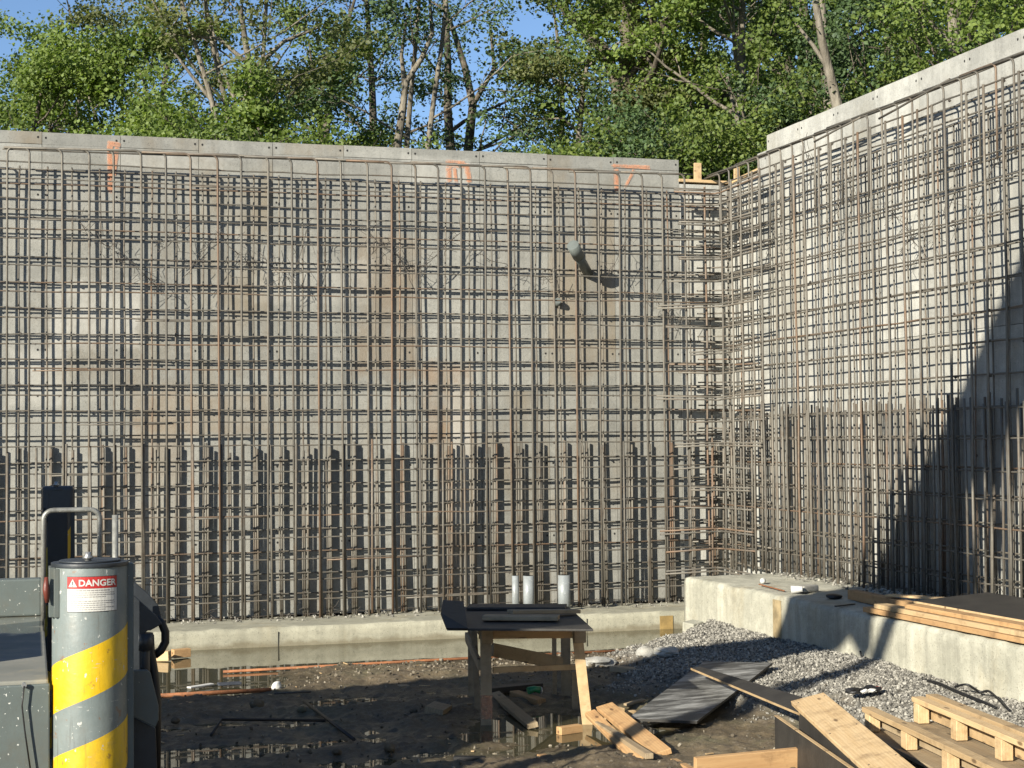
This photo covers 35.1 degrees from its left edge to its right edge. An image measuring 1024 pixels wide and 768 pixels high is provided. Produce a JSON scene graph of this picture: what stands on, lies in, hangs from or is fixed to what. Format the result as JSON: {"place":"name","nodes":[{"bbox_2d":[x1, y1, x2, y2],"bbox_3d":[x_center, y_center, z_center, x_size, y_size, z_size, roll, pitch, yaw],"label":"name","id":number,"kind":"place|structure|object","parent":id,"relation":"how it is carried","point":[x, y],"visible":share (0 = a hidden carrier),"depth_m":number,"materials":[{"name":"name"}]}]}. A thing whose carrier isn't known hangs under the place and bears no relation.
{"place":"outdoors","nodes":[
{"label":"outdoors","id":0,"kind":"place"},
{"bbox_2d":[171,648,190,657],"bbox_3d":[-3.530,2.870,17.266,0.192,0.090,0.080,1,-2,-35],"label":"lumber block","id":1,"kind":"object","parent":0,"point":[181,653],"depth_m":17.23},
{"bbox_2d":[157,628,682,767],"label":"water","id":2,"kind":"structure","parent":0,"point":[197,667],"depth_m":15.91,"materials":[{"name":"brown liquid"}]},
{"bbox_2d":[0,0,1007,153],"label":"sky","id":3,"kind":"structure","parent":0,"point":[527,27],"materials":[{"name":"blue"}]},
{"bbox_2d":[556,724,582,734],"bbox_3d":[0.450,2.703,12.664,0.209,0.060,0.070,1,-2,-35],"label":"lumber block","id":4,"kind":"object","parent":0,"point":[569,729],"depth_m":12.63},
{"bbox_2d":[161,621,1023,767],"bbox_3d":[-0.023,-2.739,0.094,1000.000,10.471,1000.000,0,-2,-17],"label":"ground","id":5,"kind":"structure","parent":0,"point":[723,727],"depth_m":13.16,"materials":[{"name":"soil"}]},
{"bbox_2d":[0,90,49,131],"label":"shrub","id":6,"kind":"object","parent":5,"relation":"on","point":[27,122],"visible":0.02,"depth_m":26.71,"materials":[{"name":"green plant"}]},
{"bbox_2d":[0,9,50,131],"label":"tree","id":7,"kind":"object","parent":5,"relation":"on","point":[8,26],"visible":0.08,"depth_m":42.15,"materials":[{"name":"green plant"}]},
{"bbox_2d":[0,49,113,133],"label":"tree","id":8,"kind":"object","parent":5,"relation":"on","point":[15,67],"visible":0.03,"depth_m":43.92,"materials":[{"name":"green plant"}]},
{"bbox_2d":[0,17,137,133],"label":"tree","id":9,"kind":"object","parent":5,"relation":"on","point":[31,76],"visible":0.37,"depth_m":32.43,"materials":[{"name":"green plant"}]},
{"bbox_2d":[0,7,154,135],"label":"tree","id":10,"kind":"object","parent":5,"relation":"on","point":[30,35],"visible":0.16,"depth_m":36.58,"materials":[{"name":"green plant"}]},
{"bbox_2d":[0,481,169,767],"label":"boom truck","id":11,"kind":"object","parent":5,"relation":"on","point":[79,676],"visible":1,"depth_m":6.18,"materials":[{"name":"paint"}]},
{"bbox_2d":[6,10,191,135],"bbox_3d":[-7.923,-4.243,33.024,4.830,6.694,5.036,-1,-2,17],"label":"tree","id":12,"kind":"object","parent":5,"relation":"on","point":[146,47],"visible":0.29,"depth_m":32.33,"materials":[{"name":"green plant"}]},
{"bbox_2d":[0,0,253,136],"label":"tree","id":13,"kind":"object","parent":5,"relation":"on","point":[91,19],"visible":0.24,"depth_m":37.95,"materials":[{"name":"green plant"}]},
{"bbox_2d":[70,61,292,142],"bbox_3d":[-5.599,-3.350,28.179,6.277,3.558,5.554,1,-2,-34],"label":"shrub","id":14,"kind":"object","parent":5,"relation":"on","point":[132,124],"visible":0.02,"depth_m":26.31,"materials":[{"name":"green plant"}]},
{"bbox_2d":[98,0,283,139],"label":"tree","id":15,"kind":"object","parent":5,"relation":"on","point":[221,35],"visible":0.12,"depth_m":41.73,"materials":[{"name":"green plant"}]},
{"bbox_2d":[129,54,303,142],"bbox_3d":[-4.893,-3.484,29.197,4.480,4.860,4.353,-1,-2,17],"label":"shrub","id":16,"kind":"object","parent":5,"relation":"on","point":[267,113],"visible":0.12,"depth_m":29.05,"materials":[{"name":"green plant"}]},
{"bbox_2d":[161,688,271,697],"bbox_3d":[-2.699,2.773,14.529,1.079,0.040,0.040,0,-2,-17],"label":"steel rod","id":17,"kind":"object","parent":5,"relation":"on","point":[222,692],"visible":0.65,"depth_m":14.54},
{"bbox_2d":[103,112,338,143],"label":"shrub","id":18,"kind":"object","parent":5,"relation":"on","point":[238,129],"visible":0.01,"depth_m":26.03,"materials":[{"name":"green plant"}]},
{"bbox_2d":[91,32,352,144],"bbox_3d":[-5.141,-3.453,27.053,4.665,3.711,5.490,1,-2,-37],"label":"shrub","id":19,"kind":"object","parent":5,"relation":"on","point":[179,131],"visible":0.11,"depth_m":25.56,"materials":[{"name":"green plant"}]},
{"bbox_2d":[60,0,387,139],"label":"tree","id":20,"kind":"object","parent":5,"relation":"on","point":[161,17],"visible":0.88,"depth_m":31.00,"materials":[{"name":"green plant"}]},
{"bbox_2d":[210,718,325,736],"bbox_3d":[-1.956,2.704,12.754,0.859,0.029,0.678,-1,-2,4],"label":"steel rod","id":21,"kind":"object","parent":5,"relation":"on","point":[263,719],"visible":1,"depth_m":13.07,"materials":[{"name":"black metal"}]},
{"bbox_2d":[224,0,418,147],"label":"tree","id":22,"kind":"object","parent":5,"relation":"on","point":[369,10],"visible":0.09,"depth_m":44.37,"materials":[{"name":"green plant"}]},
{"bbox_2d":[303,700,355,740],"bbox_3d":[-1.495,2.714,13.110,0.028,0.028,1.906,0,-2,-19],"label":"steel rod","id":23,"kind":"object","parent":5,"relation":"on","point":[338,727],"visible":1,"depth_m":12.97,"materials":[{"name":"black metal"}]},
{"bbox_2d":[256,0,422,146],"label":"tree","id":24,"kind":"object","parent":5,"relation":"on","point":[308,41],"visible":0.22,"depth_m":36.80,"materials":[{"name":"green plant"}]},
{"bbox_2d":[273,103,443,149],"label":"shrub","id":25,"kind":"object","parent":5,"relation":"on","point":[350,132],"visible":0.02,"depth_m":29.89,"materials":[{"name":"green plant"}]},
{"bbox_2d":[0,130,732,618],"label":"form wall","id":26,"kind":"structure","parent":5,"relation":"on","point":[498,350],"depth_m":20.40,"materials":[{"name":"grey concrete"}]},
{"bbox_2d":[679,163,757,185],"bbox_3d":[2.767,-2.847,21.591,0.916,0.326,1.062,0,-2,-17],"label":"corner formwork","id":27,"kind":"object","parent":26,"relation":"on","point":[697,180],"visible":0.45,"depth_m":21.91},
{"bbox_2d":[279,0,480,150],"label":"tree","id":28,"kind":"object","parent":5,"relation":"on","point":[372,111],"visible":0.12,"depth_m":46.21,"materials":[{"name":"green plant"}]},
{"bbox_2d":[362,124,403,146],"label":"shrub","id":29,"kind":"object","parent":5,"relation":"on","point":[380,136],"visible":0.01,"depth_m":31.97,"materials":[{"name":"green plant"}]},
{"bbox_2d":[147,600,684,650],"bbox_3d":[-3.503,3.015,18.870,14.089,0.529,1.837,0,-2,-17],"label":"wall footing","id":30,"kind":"object","parent":5,"relation":"on","point":[274,632],"depth_m":18.64,"materials":[{"name":"concrete"}]},
{"bbox_2d":[0,165,729,621],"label":"rebar mat","id":31,"kind":"object","parent":30,"relation":"on","point":[354,549],"visible":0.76,"depth_m":20.34,"materials":[{"name":"metal"}]},
{"bbox_2d":[0,146,734,623],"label":"rebar mat","id":32,"kind":"object","parent":31,"relation":"attached to","point":[270,538],"visible":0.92,"depth_m":20.10,"materials":[{"name":"metal"}]},
{"bbox_2d":[567,240,592,277],"bbox_3d":[0.899,-1.620,21.009,0.169,0.431,0.721,-1,-2,21],"label":"pipe","id":33,"kind":"object","parent":31,"relation":"attached to","point":[575,251],"depth_m":20.82,"materials":[{"name":"plastic"}]},
{"bbox_2d":[512,575,518,603],"bbox_3d":[0.043,2.600,19.964,0.085,0.472,0.085,0,-2,-17],"label":"standpipe","id":34,"kind":"object","parent":30,"relation":"on","point":[515,589],"visible":0.62,"depth_m":19.93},
{"bbox_2d":[523,575,533,603],"bbox_3d":[0.205,2.603,20.012,0.135,0.467,0.135,0,-2,-17],"label":"standpipe","id":35,"kind":"object","parent":30,"relation":"on","point":[528,589],"visible":0.65,"depth_m":19.96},
{"bbox_2d":[172,572,937,624],"bbox_3d":[1.339,2.504,18.203,6.897,0.595,13.684,3,-4,-61],"label":"rubble","id":36,"kind":"object","parent":30,"relation":"on","point":[881,590],"visible":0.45,"depth_m":19.22,"materials":[{"name":"stone"}]},
{"bbox_2d":[558,574,569,607],"bbox_3d":[0.648,2.607,20.144,0.155,0.461,0.155,0,-2,-17],"label":"standpipe","id":37,"kind":"object","parent":30,"relation":"on","point":[563,588],"visible":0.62,"depth_m":20.08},
{"bbox_2d":[223,649,623,672],"bbox_3d":[-0.500,2.847,16.781,4.945,0.058,0.103,0,-2,-16],"label":"steel rod","id":38,"kind":"object","parent":5,"relation":"on","point":[365,663],"visible":0.59,"depth_m":16.52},
{"bbox_2d":[272,0,591,150],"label":"tree","id":39,"kind":"object","parent":5,"relation":"on","point":[406,86],"visible":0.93,"depth_m":32.02,"materials":[{"name":"green plant"}]},
{"bbox_2d":[161,662,713,760],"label":"wood chips","id":40,"kind":"object","parent":5,"relation":"on","point":[426,699],"visible":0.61,"depth_m":13.82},
{"bbox_2d":[424,701,451,714],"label":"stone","id":41,"kind":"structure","parent":5,"relation":"on","point":[439,708],"depth_m":13.40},
{"bbox_2d":[373,0,559,152],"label":"tree","id":42,"kind":"object","parent":5,"relation":"on","point":[473,98],"visible":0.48,"depth_m":39.33,"materials":[{"name":"green plant"}]},
{"bbox_2d":[453,755,485,760],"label":"lumber board","id":43,"kind":"object","parent":5,"relation":"on","point":[463,757],"visible":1,"depth_m":11.51,"materials":[{"name":"grey wood"}]},
{"bbox_2d":[161,640,845,767],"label":"rubble","id":44,"kind":"object","parent":5,"relation":"on","point":[309,751],"visible":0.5,"depth_m":15.01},
{"bbox_2d":[492,691,538,728],"bbox_3d":[0.008,2.721,13.546,0.090,0.041,1.459,-12,2,-12],"label":"lumber board","id":45,"kind":"object","parent":5,"relation":"on","point":[519,714],"visible":0.82,"depth_m":13.38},
{"bbox_2d":[441,600,592,724],"bbox_3d":[0.059,2.287,13.441,1.216,1.050,1.986,-1,-2,2],"label":"work table","id":46,"kind":"object","parent":5,"relation":"on","point":[458,616],"visible":0.73,"depth_m":13.10,"materials":[{"name":"brown wood"}]},
{"bbox_2d":[466,604,566,609],"bbox_3d":[0.043,1.913,13.897,0.844,0.020,0.300,-1,-2,5],"label":"lumber board","id":47,"kind":"object","parent":46,"relation":"on","point":[509,606],"visible":0.9,"depth_m":13.81,"materials":[{"name":"black wood"}]},
{"bbox_2d":[482,614,559,620],"bbox_3d":[0.073,1.874,12.990,0.609,0.035,0.160,-1,-2,7],"label":"lumber board","id":48,"kind":"object","parent":46,"relation":"on","point":[520,617],"visible":1,"depth_m":12.93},
{"bbox_2d":[507,609,580,613],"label":"lumber board","id":49,"kind":"object","parent":46,"relation":"on","point":[541,611],"visible":1,"depth_m":13.22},
{"bbox_2d":[492,682,542,692],"bbox_3d":[0.022,2.725,14.520,0.537,0.050,0.120,1,-2,-31],"label":"lumber board","id":50,"kind":"object","parent":5,"relation":"on","point":[511,687],"visible":0.56,"depth_m":14.48,"materials":[{"name":"black wood"}]},
{"bbox_2d":[510,690,545,704],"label":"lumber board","id":51,"kind":"object","parent":5,"relation":"on","point":[533,699],"visible":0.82,"depth_m":14.07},
{"bbox_2d":[499,0,619,152],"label":"tree","id":52,"kind":"object","parent":5,"relation":"on","point":[550,92],"visible":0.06,"depth_m":40.18,"materials":[{"name":"green plant"}]},
{"bbox_2d":[512,133,628,157],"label":"shrub","id":53,"kind":"object","parent":5,"relation":"on","point":[594,147],"depth_m":26.57,"materials":[{"name":"green plant"}]},
{"bbox_2d":[525,125,625,156],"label":"shrub","id":54,"kind":"object","parent":5,"relation":"on","point":[541,150],"visible":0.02,"depth_m":27.36,"materials":[{"name":"green plant"}]},
{"bbox_2d":[484,0,696,154],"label":"tree","id":55,"kind":"object","parent":5,"relation":"on","point":[648,97],"visible":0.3,"depth_m":32.34,"materials":[{"name":"green plant"}]},
{"bbox_2d":[585,656,616,666],"bbox_3d":[0.871,2.771,16.140,0.370,0.116,0.289,0,-2,-8],"label":"stone","id":56,"kind":"object","parent":5,"relation":"on","point":[602,661],"visible":0.8,"depth_m":16.05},
{"bbox_2d":[465,82,758,179],"bbox_3d":[2.557,-3.371,27.916,5.054,3.444,5.849,1,-2,-30],"label":"shrub","id":57,"kind":"object","parent":5,"relation":"on","point":[632,141],"visible":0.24,"depth_m":26.36,"materials":[{"name":"green plant"}]},
{"bbox_2d":[585,709,642,758],"bbox_3d":[0.760,2.648,12.199,0.090,0.041,1.587,-18,3,-9],"label":"lumber board","id":58,"kind":"object","parent":5,"relation":"on","point":[592,716],"visible":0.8,"depth_m":12.34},
{"bbox_2d":[595,721,653,758],"bbox_3d":[0.817,2.625,11.966,0.060,0.040,1.339,0,-2,-12],"label":"lumber board","id":59,"kind":"object","parent":58,"relation":"on","point":[638,749],"visible":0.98,"depth_m":11.76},
{"bbox_2d":[610,665,640,672],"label":"lumber board","id":60,"kind":"object","parent":5,"relation":"on","point":[619,668],"visible":0.48,"depth_m":15.43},
{"bbox_2d":[596,702,671,754],"bbox_3d":[0.909,2.614,12.269,0.140,0.041,1.484,-15,5,-12],"label":"lumber board","id":61,"kind":"object","parent":5,"relation":"on","point":[626,724],"visible":0.84,"depth_m":12.20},
{"bbox_2d":[636,646,653,656],"bbox_3d":[1.349,2.701,16.268,0.181,0.138,0.215,1,-3,-41],"label":"stone","id":62,"kind":"object","parent":5,"relation":"on","point":[646,651],"visible":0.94,"depth_m":16.21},
{"bbox_2d":[478,0,819,154],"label":"tree","id":63,"kind":"object","parent":5,"relation":"on","point":[579,61],"visible":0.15,"depth_m":35.96,"materials":[{"name":"green plant"}]},
{"bbox_2d":[499,0,808,141],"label":"tree","id":64,"kind":"object","parent":5,"relation":"on","point":[628,9],"visible":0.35,"depth_m":32.48,"materials":[{"name":"green plant"}]},
{"bbox_2d":[543,0,776,153],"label":"tree","id":65,"kind":"object","parent":5,"relation":"on","point":[606,94],"depth_m":41.92,"materials":[{"name":"green plant"}]},
{"bbox_2d":[653,646,679,657],"bbox_3d":[1.550,2.682,16.210,0.364,0.115,0.249,-2,-3,44],"label":"stone","id":66,"kind":"object","parent":5,"relation":"on","point":[666,652],"visible":0.94,"depth_m":16.12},
{"bbox_2d":[566,92,780,180],"bbox_3d":[3.846,-3.242,27.329,4.444,3.126,5.009,-2,-2,36],"label":"shrub","id":67,"kind":"object","parent":5,"relation":"on","point":[712,164],"visible":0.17,"depth_m":25.67,"materials":[{"name":"green plant"}]},
{"bbox_2d":[534,60,826,180],"bbox_3d":[2.384,-3.377,27.018,4.466,3.396,5.317,0,-2,-17],"label":"shrub","id":68,"kind":"object","parent":5,"relation":"on","point":[572,150],"visible":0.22,"depth_m":25.80,"materials":[{"name":"green plant"}]},
{"bbox_2d":[682,619,703,631],"bbox_3d":[2.034,2.727,18.185,0.160,0.120,0.190,6,7,44],"label":"concrete chunk","id":69,"kind":"object","parent":5,"relation":"on","point":[688,624],"visible":0.56,"depth_m":18.14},
{"bbox_2d":[578,61,814,180],"bbox_3d":[4.073,-3.709,27.820,5.173,4.086,5.010,1,-2,-32],"label":"shrub","id":70,"kind":"object","parent":5,"relation":"on","point":[785,121],"visible":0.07,"depth_m":27.34,"materials":[{"name":"green plant"}]},
{"bbox_2d":[630,661,771,723],"bbox_3d":[1.629,2.582,13.668,0.602,0.190,2.264,-1,-2,23],"label":"plywood sheet","id":71,"kind":"object","parent":5,"relation":"on","point":[693,697],"visible":0.86,"depth_m":13.43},
{"bbox_2d":[549,0,912,153],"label":"tree","id":72,"kind":"object","parent":5,"relation":"on","point":[687,7],"visible":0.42,"depth_m":31.22,"materials":[{"name":"green plant"}]},
{"bbox_2d":[694,747,797,767],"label":"timber beam","id":73,"kind":"structure","parent":5,"relation":"on","point":[780,758],"depth_m":10.89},
{"bbox_2d":[649,0,847,155],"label":"tree","id":74,"kind":"object","parent":5,"relation":"on","point":[736,33],"visible":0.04,"depth_m":37.98,"materials":[{"name":"green plant"}]},
{"bbox_2d":[675,2,849,122],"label":"tree","id":75,"kind":"object","parent":5,"relation":"on","point":[710,32],"visible":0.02,"depth_m":48.69,"materials":[{"name":"green plant"}]},
{"bbox_2d":[647,0,878,135],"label":"tree","id":76,"kind":"object","parent":5,"relation":"on","point":[730,11],"visible":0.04,"depth_m":42.58,"materials":[{"name":"green plant"}]},
{"bbox_2d":[726,81,823,157],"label":"shrub","id":77,"kind":"object","parent":5,"relation":"on","point":[807,99],"visible":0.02,"depth_m":28.83,"materials":[{"name":"green plant"}]},
{"bbox_2d":[593,0,986,176],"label":"shrub","id":78,"kind":"object","parent":5,"relation":"on","point":[765,64],"visible":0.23,"depth_m":27.01,"materials":[{"name":"green plant"}]},
{"bbox_2d":[703,0,909,97],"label":"tree","id":79,"kind":"object","parent":5,"relation":"on","point":[817,56],"visible":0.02,"depth_m":52.22,"materials":[{"name":"green plant"}]},
{"bbox_2d":[773,0,842,110],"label":"tree","id":80,"kind":"object","parent":5,"relation":"on","point":[823,55],"visible":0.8,"depth_m":24.55,"materials":[{"name":"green plant"}]},
{"bbox_2d":[596,618,1023,767],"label":"gravel","id":81,"kind":"structure","parent":5,"relation":"on","point":[815,653],"depth_m":14.48,"materials":[{"name":"gravel"}]},
{"bbox_2d":[845,684,881,693],"bbox_3d":[2.890,2.499,13.237,0.366,0.070,0.169,0,-2,-17],"label":"trash","id":82,"kind":"object","parent":81,"relation":"on","point":[871,688],"visible":1,"depth_m":13.18,"materials":[{"name":"plastic"}]},
{"bbox_2d":[921,678,996,708],"bbox_3d":[3.611,2.502,13.159,0.044,0.061,1.383,0,-2,-10],"label":"cable","id":83,"kind":"object","parent":81,"relation":"on","point":[964,694],"visible":1,"depth_m":13.03,"materials":[{"name":"black rubber"}]},
{"bbox_2d":[954,683,1010,711],"bbox_3d":[3.769,2.458,12.769,0.165,0.118,0.847,0,-2,-13],"label":"cable","id":84,"kind":"object","parent":81,"relation":"on","point":[989,691],"visible":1,"depth_m":12.98,"materials":[{"name":"black rubber"}]},
{"bbox_2d":[774,715,853,767],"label":"form panel board","id":85,"kind":"object","parent":5,"relation":"on","point":[811,753],"visible":0.88,"depth_m":10.81,"materials":[{"name":"black wood"}]},
{"bbox_2d":[694,0,944,118],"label":"tree","id":86,"kind":"object","parent":5,"relation":"on","point":[809,6],"visible":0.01,"depth_m":41.34,"materials":[{"name":"green plant"}]},
{"bbox_2d":[799,714,857,767],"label":"form panel board","id":87,"kind":"object","parent":5,"relation":"on","point":[808,728],"visible":0.12,"depth_m":10.76,"materials":[{"name":"black wood"}]},
{"bbox_2d":[691,667,801,715],"bbox_3d":[1.869,2.364,12.655,0.190,0.088,2.555,0,-2,-11],"label":"plywood strip","id":88,"kind":"object","parent":87,"relation":"on","point":[779,698],"visible":0.86,"depth_m":12.43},
{"bbox_2d":[791,693,914,767],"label":"wide plank","id":89,"kind":"object","parent":87,"relation":"on","point":[857,743],"visible":1,"depth_m":10.19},
{"bbox_2d":[769,28,928,127],"bbox_3d":[7.002,-4.580,29.233,4.335,3.743,5.408,0,-2,-17],"label":"shrub","id":90,"kind":"object","parent":5,"relation":"on","point":[857,63],"visible":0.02,"depth_m":29.11,"materials":[{"name":"green plant"}]},
{"bbox_2d":[684,572,1023,701],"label":"wall footing","id":91,"kind":"object","parent":5,"relation":"on","point":[995,666],"depth_m":15.59,"materials":[{"name":"concrete"}]},
{"bbox_2d":[797,584,818,592],"bbox_3d":[3.137,2.176,17.229,0.240,0.070,0.140,1,-3,-39],"label":"concrete chunk","id":92,"kind":"object","parent":91,"relation":"on","point":[810,588],"visible":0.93,"depth_m":17.18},
{"bbox_2d":[702,51,1023,597],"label":"rebar mat","id":93,"kind":"object","parent":91,"relation":"on","point":[836,127],"visible":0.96,"depth_m":17.48,"materials":[{"name":"metal"}]},
{"bbox_2d":[656,173,772,574],"bbox_3d":[2.835,-0.071,21.079,1.056,5.108,1.705,2,-3,-50],"label":"corner rebar","id":94,"kind":"object","parent":93,"relation":"attached to","point":[728,220],"visible":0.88,"depth_m":21.35,"materials":[{"name":"metal"}]},
{"bbox_2d":[729,80,1023,597],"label":"rebar mat","id":95,"kind":"object","parent":91,"relation":"on","point":[897,540],"visible":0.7,"depth_m":17.69,"materials":[{"name":"metal"}]},
{"bbox_2d":[848,589,915,605],"bbox_3d":[3.668,2.090,15.368,0.100,0.095,2.057,0,-2,-13],"label":"lumber board","id":96,"kind":"object","parent":91,"relation":"on","point":[864,596],"visible":0.5,"depth_m":15.80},
{"bbox_2d":[885,594,941,598],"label":"lumber board","id":97,"kind":"object","parent":96,"relation":"on","point":[910,596],"visible":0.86,"depth_m":15.26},
{"bbox_2d":[914,592,1023,621],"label":"plywood sheet","id":98,"kind":"object","parent":97,"relation":"on","point":[1008,607],"visible":1,"depth_m":14.31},
{"bbox_2d":[863,606,1023,643],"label":"lumber board","id":99,"kind":"object","parent":91,"relation":"on","point":[981,632],"visible":0.83,"depth_m":13.83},
{"bbox_2d":[874,603,1023,636],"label":"lumber board","id":100,"kind":"object","parent":99,"relation":"on","point":[948,619],"visible":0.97,"depth_m":13.82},
{"bbox_2d":[905,604,1023,629],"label":"lumber board","id":101,"kind":"object","parent":100,"relation":"on","point":[973,617],"visible":1,"depth_m":13.68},
{"bbox_2d":[710,0,1023,145],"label":"shrub","id":102,"kind":"object","parent":5,"relation":"on","point":[843,29],"visible":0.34,"depth_m":26.63,"materials":[{"name":"green plant"}]},
{"bbox_2d":[725,0,1018,123],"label":"tree","id":103,"kind":"object","parent":5,"relation":"on","point":[855,48],"visible":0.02,"depth_m":35.82,"materials":[{"name":"green plant"}]},
{"bbox_2d":[730,28,1023,596],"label":"form wall","id":104,"kind":"structure","parent":5,"relation":"on","point":[985,54],"depth_m":17.68,"materials":[{"name":"concrete"}]},
{"bbox_2d":[816,0,1014,94],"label":"tree","id":105,"kind":"object","parent":5,"relation":"on","point":[876,49],"visible":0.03,"depth_m":41.17,"materials":[{"name":"green plant"}]},
{"bbox_2d":[873,0,962,57],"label":"tree","id":106,"kind":"object","parent":5,"relation":"on","point":[953,20],"visible":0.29,"depth_m":23.55,"materials":[{"name":"green plant"}]},
{"bbox_2d":[842,0,1020,56],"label":"tree","id":107,"kind":"object","parent":5,"relation":"on","point":[941,8],"visible":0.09,"depth_m":30.59,"materials":[{"name":"green plant"}]},
{"bbox_2d":[845,0,1023,76],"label":"shrub","id":108,"kind":"object","parent":5,"relation":"on","point":[940,39],"visible":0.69,"depth_m":23.17,"materials":[{"name":"green plant"}]},
{"bbox_2d":[862,706,1006,767],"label":"timber pallet","id":109,"kind":"object","parent":5,"relation":"on","point":[910,741],"visible":0.93,"depth_m":11.01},
{"bbox_2d":[908,694,1023,767],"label":"timber pallet","id":110,"kind":"object","parent":5,"relation":"on","point":[1002,737],"visible":0.95,"depth_m":11.07,"materials":[{"name":"wood"}]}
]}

